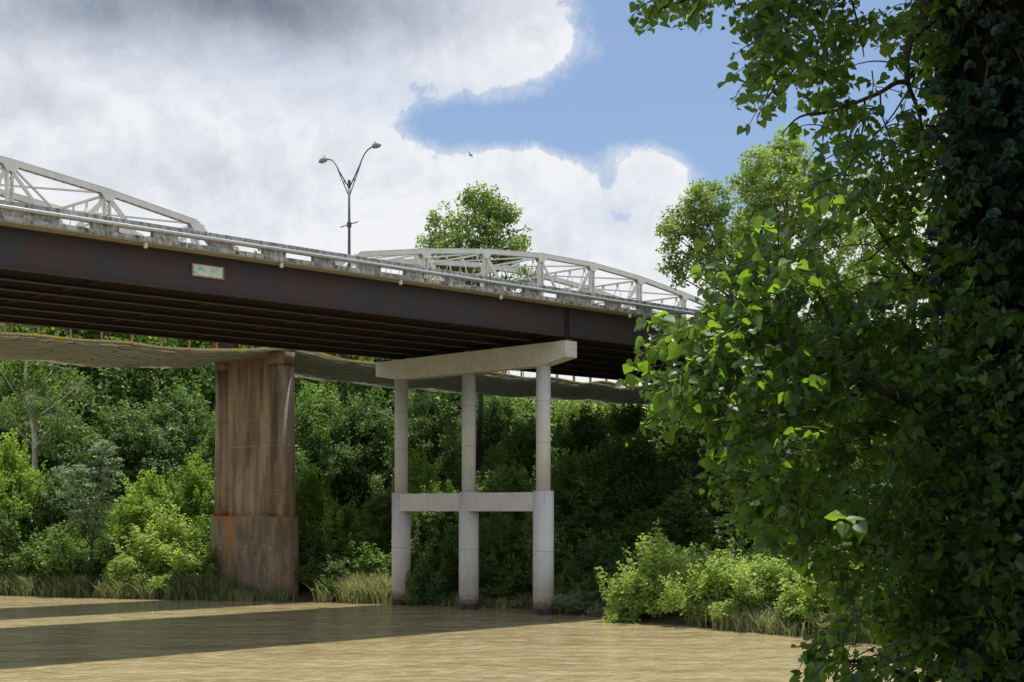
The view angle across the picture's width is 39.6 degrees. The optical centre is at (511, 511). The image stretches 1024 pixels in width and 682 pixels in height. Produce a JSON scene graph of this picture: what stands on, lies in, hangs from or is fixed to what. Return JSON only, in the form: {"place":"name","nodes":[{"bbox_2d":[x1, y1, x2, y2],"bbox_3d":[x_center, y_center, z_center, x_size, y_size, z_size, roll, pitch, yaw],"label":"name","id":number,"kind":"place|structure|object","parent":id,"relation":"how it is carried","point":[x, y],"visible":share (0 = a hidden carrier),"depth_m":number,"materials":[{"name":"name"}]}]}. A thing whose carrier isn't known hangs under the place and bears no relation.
{"place":"outdoors","nodes":[
{"label":"outdoors","id":0,"kind":"place"},
{"bbox_2d":[0,199,849,385],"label":"highway bridge","id":1,"kind":"structure","parent":0,"point":[101,273],"depth_m":76.12,"materials":[{"name":"paint"}]},
{"bbox_2d":[191,263,223,279],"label":"sign plate","id":2,"kind":"object","parent":1,"relation":"attached to","point":[207,271],"visible":1,"depth_m":68.23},
{"bbox_2d":[319,142,380,266],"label":"street lamp","id":3,"kind":"object","parent":1,"relation":"on","point":[349,184],"visible":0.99,"depth_m":97.98,"materials":[{"name":"metal"}]},
{"bbox_2d":[13,534,903,643],"bbox_3d":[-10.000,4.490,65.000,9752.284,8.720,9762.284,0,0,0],"label":"ground","id":4,"kind":"structure","parent":0,"point":[305,595],"depth_m":90.09,"materials":[{"name":"soil"}]},
{"bbox_2d":[0,479,44,568],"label":"shrub","id":5,"kind":"object","parent":4,"relation":"on","point":[7,524],"visible":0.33,"depth_m":110.99,"materials":[{"name":"green plant"}]},
{"bbox_2d":[0,502,48,578],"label":"shrub","id":6,"kind":"object","parent":4,"relation":"on","point":[4,552],"visible":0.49,"depth_m":109.30,"materials":[{"name":"green plant"}]},
{"bbox_2d":[0,539,57,584],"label":"shrub","id":7,"kind":"object","parent":4,"relation":"on","point":[20,564],"visible":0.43,"depth_m":108.32,"materials":[{"name":"green plant"}]},
{"bbox_2d":[0,428,59,546],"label":"tree","id":8,"kind":"object","parent":4,"relation":"on","point":[12,461],"visible":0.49,"depth_m":112.81,"materials":[{"name":"green plant"}]},
{"bbox_2d":[0,398,59,486],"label":"tree","id":9,"kind":"object","parent":4,"relation":"on","point":[3,429],"visible":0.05,"depth_m":122.69,"materials":[{"name":"green plant"}]},
{"bbox_2d":[0,323,93,440],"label":"tree","id":10,"kind":"object","parent":4,"relation":"on","point":[17,326],"visible":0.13,"depth_m":145.96,"materials":[{"name":"green plant"}]},
{"bbox_2d":[0,360,95,492],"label":"tree","id":11,"kind":"object","parent":4,"relation":"on","point":[32,411],"visible":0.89,"depth_m":120.18,"materials":[{"name":"green plant"}]},
{"bbox_2d":[0,379,113,542],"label":"tree","id":12,"kind":"object","parent":4,"relation":"on","point":[25,428],"visible":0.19,"depth_m":123.51,"materials":[{"name":"green plant"}]},
{"bbox_2d":[11,467,111,568],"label":"tree","id":13,"kind":"object","parent":4,"relation":"on","point":[48,504],"visible":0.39,"depth_m":112.60,"materials":[{"name":"green plant"}]},
{"bbox_2d":[25,518,98,577],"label":"shrub","id":14,"kind":"object","parent":4,"relation":"on","point":[60,552],"visible":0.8,"depth_m":108.05,"materials":[{"name":"green plant"}]},
{"bbox_2d":[48,538,116,581],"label":"shrub","id":15,"kind":"object","parent":4,"relation":"on","point":[100,565],"visible":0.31,"depth_m":109.12,"materials":[{"name":"green plant"}]},
{"bbox_2d":[0,325,169,469],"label":"tree","id":16,"kind":"object","parent":4,"relation":"on","point":[109,381],"visible":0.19,"depth_m":146.12,"materials":[{"name":"green plant"}]},
{"bbox_2d":[50,439,124,579],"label":"mimosa tree","id":17,"kind":"object","parent":4,"relation":"on","point":[96,497],"visible":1,"depth_m":107.34,"materials":[{"name":"green plant"}]},
{"bbox_2d":[72,530,134,585],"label":"shrub","id":18,"kind":"object","parent":4,"relation":"on","point":[102,546],"visible":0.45,"depth_m":108.45,"materials":[{"name":"green plant"}]},
{"bbox_2d":[34,396,178,546],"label":"tree","id":19,"kind":"object","parent":4,"relation":"on","point":[121,433],"visible":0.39,"depth_m":121.92,"materials":[{"name":"green plant"}]},
{"bbox_2d":[91,512,189,588],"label":"shrub","id":20,"kind":"object","parent":4,"relation":"on","point":[129,565],"visible":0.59,"depth_m":105.31,"materials":[{"name":"green plant"}]},
{"bbox_2d":[83,333,205,437],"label":"tree","id":21,"kind":"object","parent":4,"relation":"on","point":[152,340],"visible":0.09,"depth_m":146.89,"materials":[{"name":"green plant"}]},
{"bbox_2d":[104,467,190,556],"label":"tree","id":22,"kind":"object","parent":4,"relation":"on","point":[141,505],"visible":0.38,"depth_m":110.66,"materials":[{"name":"green plant"}]},
{"bbox_2d":[111,376,215,525],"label":"tree","id":23,"kind":"object","parent":4,"relation":"on","point":[181,420],"visible":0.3,"depth_m":125.32,"materials":[{"name":"green plant"}]},
{"bbox_2d":[120,490,207,574],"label":"shrub","id":24,"kind":"object","parent":4,"relation":"on","point":[171,522],"visible":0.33,"depth_m":106.81,"materials":[{"name":"green plant"}]},
{"bbox_2d":[140,450,214,554],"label":"tree","id":25,"kind":"object","parent":4,"relation":"on","point":[191,497],"visible":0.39,"depth_m":110.94,"materials":[{"name":"green plant"}]},
{"bbox_2d":[134,537,225,593],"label":"shrub","id":26,"kind":"object","parent":4,"relation":"on","point":[179,555],"visible":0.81,"depth_m":104.62,"materials":[{"name":"green plant"}]},
{"bbox_2d":[159,514,213,575],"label":"shrub","id":27,"kind":"object","parent":4,"relation":"on","point":[202,537],"visible":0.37,"depth_m":106.81,"materials":[{"name":"green plant"}]},
{"bbox_2d":[127,338,258,440],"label":"tree","id":28,"kind":"object","parent":4,"relation":"on","point":[204,376],"visible":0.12,"depth_m":145.53,"materials":[{"name":"green plant"}]},
{"bbox_2d":[157,409,321,508],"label":"tree","id":29,"kind":"object","parent":4,"relation":"on","point":[207,456],"visible":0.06,"depth_m":123.68,"materials":[{"name":"green plant"}]},
{"bbox_2d":[210,342,299,602],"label":"stone pier","id":30,"kind":"structure","parent":4,"relation":"on","point":[254,530],"depth_m":102.80,"materials":[{"name":"brown concrete"}]},
{"bbox_2d":[0,156,206,243],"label":"truss span","id":31,"kind":"object","parent":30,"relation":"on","point":[11,166],"visible":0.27,"depth_m":92.09,"materials":[{"name":"white paint"}]},
{"bbox_2d":[0,323,281,368],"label":"safety net","id":32,"kind":"object","parent":31,"relation":"hanging from","point":[70,350],"visible":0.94,"depth_m":94.20,"materials":[{"name":"grey grey netting"},{"name":"yellow rope"},{"name":"rusty steel"}]},
{"bbox_2d":[335,248,718,321],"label":"truss span","id":33,"kind":"object","parent":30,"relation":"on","point":[483,267],"visible":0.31,"depth_m":123.39,"materials":[{"name":"white paint"}]},
{"bbox_2d":[292,350,721,405],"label":"safety net","id":34,"kind":"object","parent":33,"relation":"hanging from","point":[320,366],"visible":0.48,"depth_m":118.72,"materials":[{"name":"fabric"}]},
{"bbox_2d":[240,346,378,426],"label":"tree","id":35,"kind":"object","parent":4,"relation":"on","point":[307,381],"depth_m":148.71,"materials":[{"name":"green plant"}]},
{"bbox_2d":[296,459,346,545],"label":"tree","id":36,"kind":"object","parent":4,"relation":"on","point":[306,497],"visible":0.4,"depth_m":107.26,"materials":[{"name":"green plant"}]},
{"bbox_2d":[298,521,354,586],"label":"shrub","id":37,"kind":"object","parent":4,"relation":"on","point":[307,549],"visible":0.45,"depth_m":103.24,"materials":[{"name":"green plant"}]},
{"bbox_2d":[294,553,361,594],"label":"shrub","id":38,"kind":"object","parent":4,"relation":"on","point":[308,577],"visible":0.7,"depth_m":100.79,"materials":[{"name":"green plant"}]},
{"bbox_2d":[299,496,363,570],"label":"shrub","id":39,"kind":"object","parent":4,"relation":"on","point":[330,522],"visible":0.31,"depth_m":105.51,"materials":[{"name":"green plant"}]},
{"bbox_2d":[295,379,372,518],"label":"tree","id":40,"kind":"object","parent":4,"relation":"on","point":[308,406],"visible":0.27,"depth_m":129.44,"materials":[{"name":"green plant"}]},
{"bbox_2d":[309,503,391,570],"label":"tree","id":41,"kind":"object","parent":4,"relation":"on","point":[350,517],"visible":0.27,"depth_m":106.97,"materials":[{"name":"green plant"}]},
{"bbox_2d":[317,529,391,576],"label":"shrub","id":42,"kind":"object","parent":4,"relation":"on","point":[364,558],"visible":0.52,"depth_m":103.20,"materials":[{"name":"green plant"}]},
{"bbox_2d":[305,387,415,526],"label":"tree","id":43,"kind":"object","parent":4,"relation":"on","point":[371,434],"visible":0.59,"depth_m":127.66,"materials":[{"name":"green plant"}]},
{"bbox_2d":[295,353,447,486],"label":"tree","id":44,"kind":"object","parent":4,"relation":"on","point":[355,389],"visible":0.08,"depth_m":147.07,"materials":[{"name":"green plant"}]},
{"bbox_2d":[356,485,414,563],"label":"tree","id":45,"kind":"object","parent":4,"relation":"on","point":[381,509],"visible":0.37,"depth_m":109.03,"materials":[{"name":"green plant"}]},
{"bbox_2d":[359,385,461,487],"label":"tree","id":46,"kind":"object","parent":4,"relation":"on","point":[419,392],"visible":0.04,"depth_m":152.48,"materials":[{"name":"green plant"}]},
{"bbox_2d":[366,390,461,542],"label":"tree","id":47,"kind":"object","parent":4,"relation":"on","point":[446,451],"visible":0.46,"depth_m":126.24,"materials":[{"name":"green plant"}]},
{"bbox_2d":[381,448,449,548],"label":"tree","id":48,"kind":"object","parent":4,"relation":"on","point":[419,475],"visible":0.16,"depth_m":111.43,"materials":[{"name":"green plant"}]},
{"bbox_2d":[387,511,443,581],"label":"shrub","id":49,"kind":"object","parent":4,"relation":"on","point":[415,551],"visible":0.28,"depth_m":102.02,"materials":[{"name":"green plant"}]},
{"bbox_2d":[403,540,455,605],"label":"shrub","id":50,"kind":"object","parent":4,"relation":"on","point":[432,576],"visible":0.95,"depth_m":96.61,"materials":[{"name":"green plant"}]},
{"bbox_2d":[391,479,480,568],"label":"tree","id":51,"kind":"object","parent":4,"relation":"on","point":[446,519],"visible":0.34,"depth_m":102.76,"materials":[{"name":"green plant"}]},
{"bbox_2d":[422,525,458,588],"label":"shrub","id":52,"kind":"object","parent":4,"relation":"on","point":[447,548],"visible":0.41,"depth_m":100.23,"materials":[{"name":"green plant"}]},
{"bbox_2d":[417,390,515,460],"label":"tree","id":53,"kind":"object","parent":4,"relation":"on","point":[453,397],"visible":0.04,"depth_m":153.85,"materials":[{"name":"green plant"}]},
{"bbox_2d":[376,338,576,614],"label":"bridge pier","id":54,"kind":"structure","parent":4,"relation":"on","point":[468,502],"depth_m":92.05,"materials":[{"name":"concrete"}]},
{"bbox_2d":[446,525,510,589],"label":"shrub","id":55,"kind":"object","parent":4,"relation":"on","point":[480,530],"visible":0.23,"depth_m":96.09,"materials":[{"name":"green plant"}]},
{"bbox_2d":[414,180,544,487],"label":"tree","id":56,"kind":"object","parent":4,"relation":"on","point":[493,209],"visible":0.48,"depth_m":131.97,"materials":[{"name":"green plant"}]},
{"bbox_2d":[449,395,527,519],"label":"tree","id":57,"kind":"object","parent":4,"relation":"on","point":[497,415],"visible":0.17,"depth_m":136.88,"materials":[{"name":"green plant"}]},
{"bbox_2d":[455,511,532,597],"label":"tree","id":58,"kind":"object","parent":4,"relation":"on","point":[504,531],"visible":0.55,"depth_m":95.56,"materials":[{"name":"green plant"}]},
{"bbox_2d":[479,580,532,598],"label":"shrub","id":59,"kind":"object","parent":4,"relation":"on","point":[501,591],"visible":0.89,"depth_m":94.02,"materials":[{"name":"green plant"}]},
{"bbox_2d":[450,461,568,541],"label":"tree","id":60,"kind":"object","parent":4,"relation":"on","point":[510,481],"visible":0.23,"depth_m":104.75,"materials":[{"name":"green plant"}]},
{"bbox_2d":[491,540,532,592],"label":"shrub","id":61,"kind":"object","parent":4,"relation":"on","point":[508,564],"visible":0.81,"depth_m":94.46,"materials":[{"name":"green plant"}]},
{"bbox_2d":[477,395,567,437],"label":"tree","id":62,"kind":"object","parent":4,"relation":"on","point":[520,401],"visible":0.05,"depth_m":164.84,"materials":[{"name":"green plant"}]},
{"bbox_2d":[476,409,572,534],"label":"tree","id":63,"kind":"object","parent":4,"relation":"on","point":[523,447],"visible":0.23,"depth_m":119.02,"materials":[{"name":"green plant"}]},
{"bbox_2d":[510,511,571,590],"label":"shrub","id":64,"kind":"object","parent":4,"relation":"on","point":[527,552],"visible":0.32,"depth_m":93.92,"materials":[{"name":"green plant"}]},
{"bbox_2d":[524,399,612,446],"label":"tree","id":65,"kind":"object","parent":4,"relation":"on","point":[570,407],"visible":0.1,"depth_m":169.25,"materials":[{"name":"green plant"}]},
{"bbox_2d":[554,554,590,595],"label":"shrub","id":66,"kind":"object","parent":4,"relation":"on","point":[562,580],"visible":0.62,"depth_m":91.66,"materials":[{"name":"green plant"}]},
{"bbox_2d":[552,585,600,610],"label":"shrub","id":67,"kind":"object","parent":4,"relation":"on","point":[575,601],"visible":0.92,"depth_m":86.94,"materials":[{"name":"green plant"}]},
{"bbox_2d":[525,445,633,550],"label":"tree","id":68,"kind":"object","parent":4,"relation":"on","point":[565,471],"visible":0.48,"depth_m":106.19,"materials":[{"name":"green plant"}]},
{"bbox_2d":[551,400,629,537],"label":"tree","id":69,"kind":"object","parent":4,"relation":"on","point":[589,430],"visible":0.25,"depth_m":126.59,"materials":[{"name":"green plant"}]},
{"bbox_2d":[568,568,620,597],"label":"shrub","id":70,"kind":"object","parent":4,"relation":"on","point":[591,585],"visible":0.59,"depth_m":88.15,"materials":[{"name":"green plant"}]},
{"bbox_2d":[554,506,637,558],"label":"tree","id":71,"kind":"object","parent":4,"relation":"on","point":[588,520],"visible":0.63,"depth_m":99.06,"materials":[{"name":"green plant"}]},
{"bbox_2d":[565,528,634,590],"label":"shrub","id":72,"kind":"object","parent":4,"relation":"on","point":[611,564],"visible":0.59,"depth_m":90.59,"materials":[{"name":"green plant"}]},
{"bbox_2d":[561,430,678,546],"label":"tree","id":73,"kind":"object","parent":4,"relation":"on","point":[621,468],"visible":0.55,"depth_m":106.21,"materials":[{"name":"green plant"}]},
{"bbox_2d":[594,401,653,520],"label":"tree","id":74,"kind":"object","parent":4,"relation":"on","point":[626,421],"visible":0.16,"depth_m":138.78,"materials":[{"name":"green plant"}]},
{"bbox_2d":[597,565,658,622],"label":"shrub","id":75,"kind":"object","parent":4,"relation":"on","point":[626,584],"visible":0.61,"depth_m":81.44,"materials":[{"name":"green plant"}]},
{"bbox_2d":[594,518,703,622],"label":"shrub","id":76,"kind":"object","parent":4,"relation":"on","point":[647,577],"visible":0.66,"depth_m":81.67,"materials":[{"name":"green plant"}]},
{"bbox_2d":[622,539,685,584],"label":"shrub","id":77,"kind":"object","parent":4,"relation":"on","point":[639,557],"visible":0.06,"depth_m":86.25,"materials":[{"name":"green plant"}]},
{"bbox_2d":[596,506,713,557],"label":"tree","id":78,"kind":"object","parent":4,"relation":"on","point":[643,522],"visible":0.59,"depth_m":94.74,"materials":[{"name":"green plant"}]},
{"bbox_2d":[623,400,700,466],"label":"tree","id":79,"kind":"object","parent":4,"relation":"on","point":[658,441],"visible":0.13,"depth_m":129.95,"materials":[{"name":"green plant"}]},
{"bbox_2d":[615,437,727,547],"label":"tree","id":80,"kind":"object","parent":4,"relation":"on","point":[671,476],"visible":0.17,"depth_m":103.17,"materials":[{"name":"green plant"}]},
{"bbox_2d":[669,424,706,468],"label":"tree","id":81,"kind":"object","parent":4,"relation":"on","point":[690,435],"depth_m":121.23,"materials":[{"name":"green plant"}]},
{"bbox_2d":[653,546,735,625],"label":"shrub","id":82,"kind":"object","parent":4,"relation":"on","point":[687,582],"visible":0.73,"depth_m":78.70,"materials":[{"name":"green plant"}]},
{"bbox_2d":[667,542,725,594],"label":"shrub","id":83,"kind":"object","parent":4,"relation":"on","point":[706,546],"visible":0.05,"depth_m":83.41,"materials":[{"name":"green plant"}]},
{"bbox_2d":[653,467,757,557],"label":"tree","id":84,"kind":"object","parent":4,"relation":"on","point":[707,523],"visible":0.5,"depth_m":94.68,"materials":[{"name":"green plant"}]},
{"bbox_2d":[654,178,771,557],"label":"tree","id":85,"kind":"object","parent":4,"relation":"on","point":[709,210],"visible":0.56,"depth_m":85.63,"materials":[{"name":"green plant"}]},
{"bbox_2d":[678,536,765,619],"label":"shrub","id":86,"kind":"object","parent":4,"relation":"on","point":[721,563],"visible":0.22,"depth_m":78.62,"materials":[{"name":"green plant"}]},
{"bbox_2d":[674,372,796,552],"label":"tree","id":87,"kind":"object","parent":4,"relation":"on","point":[691,469],"visible":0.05,"depth_m":98.81,"materials":[{"name":"green plant"}]},
{"bbox_2d":[720,538,765,579],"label":"shrub","id":88,"kind":"object","parent":4,"relation":"on","point":[743,548],"visible":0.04,"depth_m":81.05,"materials":[{"name":"green plant"}]},
{"bbox_2d":[700,549,797,620],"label":"shrub","id":89,"kind":"object","parent":4,"relation":"on","point":[730,600],"visible":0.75,"depth_m":76.49,"materials":[{"name":"green plant"}]},
{"bbox_2d":[684,438,849,556],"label":"tree","id":90,"kind":"object","parent":4,"relation":"on","point":[745,533],"depth_m":94.61,"materials":[{"name":"green plant"}]},
{"bbox_2d":[747,526,789,601],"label":"shrub","id":91,"kind":"object","parent":4,"relation":"on","point":[767,554],"visible":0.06,"depth_m":79.69,"materials":[{"name":"green plant"}]},
{"bbox_2d":[734,555,832,617],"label":"shrub","id":92,"kind":"object","parent":4,"relation":"on","point":[779,575],"visible":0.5,"depth_m":75.71,"materials":[{"name":"green plant"}]},
{"bbox_2d":[724,124,869,453],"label":"tree","id":93,"kind":"object","parent":4,"relation":"on","point":[780,189],"visible":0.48,"depth_m":90.17,"materials":[{"name":"green plant"}]},
{"bbox_2d":[736,461,874,560],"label":"tree","id":94,"kind":"object","parent":4,"relation":"on","point":[743,524],"visible":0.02,"depth_m":86.12,"materials":[{"name":"green plant"}]},
{"bbox_2d":[615,0,1023,681],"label":"cottonwood tree","id":95,"kind":"object","parent":4,"relation":"on","point":[911,460],"visible":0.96,"depth_m":10.21,"materials":[{"name":"green plant"}]},
{"bbox_2d":[910,0,1023,681],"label":"climbing vine","id":96,"kind":"object","parent":95,"relation":"attached to","point":[1002,230],"visible":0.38,"depth_m":10.80,"materials":[{"name":"green plant"}]},
{"bbox_2d":[779,544,866,624],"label":"shrub","id":97,"kind":"object","parent":4,"relation":"on","point":[821,602],"visible":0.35,"depth_m":72.67,"materials":[{"name":"green plant"}]},
{"bbox_2d":[768,369,898,464],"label":"tree","id":98,"kind":"object","parent":4,"relation":"on","point":[832,426],"visible":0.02,"depth_m":100.56,"materials":[{"name":"green plant"}]},
{"bbox_2d":[795,433,917,554],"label":"tree","id":99,"kind":"object","parent":4,"relation":"on","point":[872,485],"visible":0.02,"depth_m":82.26,"materials":[{"name":"green plant"}]},
{"bbox_2d":[837,568,886,626],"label":"shrub","id":100,"kind":"object","parent":4,"relation":"on","point":[864,615],"visible":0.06,"depth_m":69.30,"materials":[{"name":"green plant"}]},
{"bbox_2d":[825,171,943,435],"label":"tree","id":101,"kind":"object","parent":4,"relation":"on","point":[872,238],"visible":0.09,"depth_m":95.51,"materials":[{"name":"green plant"}]},
{"bbox_2d":[0,595,941,681],"bbox_3d":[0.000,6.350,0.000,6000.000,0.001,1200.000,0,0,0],"label":"water","id":102,"kind":"structure","parent":0,"point":[64,639],"depth_m":67.45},
{"bbox_2d":[0,565,241,600],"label":"reeds","id":103,"kind":"object","parent":102,"relation":"on","point":[78,587],"visible":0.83,"depth_m":104.71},
{"bbox_2d":[203,576,296,601],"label":"reeds","id":104,"kind":"object","parent":102,"relation":"on","point":[249,595],"visible":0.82,"depth_m":101.21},
{"bbox_2d":[305,566,391,603],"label":"reeds","id":105,"kind":"object","parent":102,"relation":"on","point":[364,588],"visible":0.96,"depth_m":98.84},
{"bbox_2d":[413,582,604,616],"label":"reeds","id":106,"kind":"object","parent":102,"relation":"on","point":[502,601],"visible":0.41,"depth_m":93.39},
{"bbox_2d":[676,596,887,644],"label":"reeds","id":107,"kind":"object","parent":102,"relation":"on","point":[761,621],"visible":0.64,"depth_m":74.38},
{"bbox_2d":[0,0,947,408],"label":"sky","id":108,"kind":"structure","parent":0,"point":[222,115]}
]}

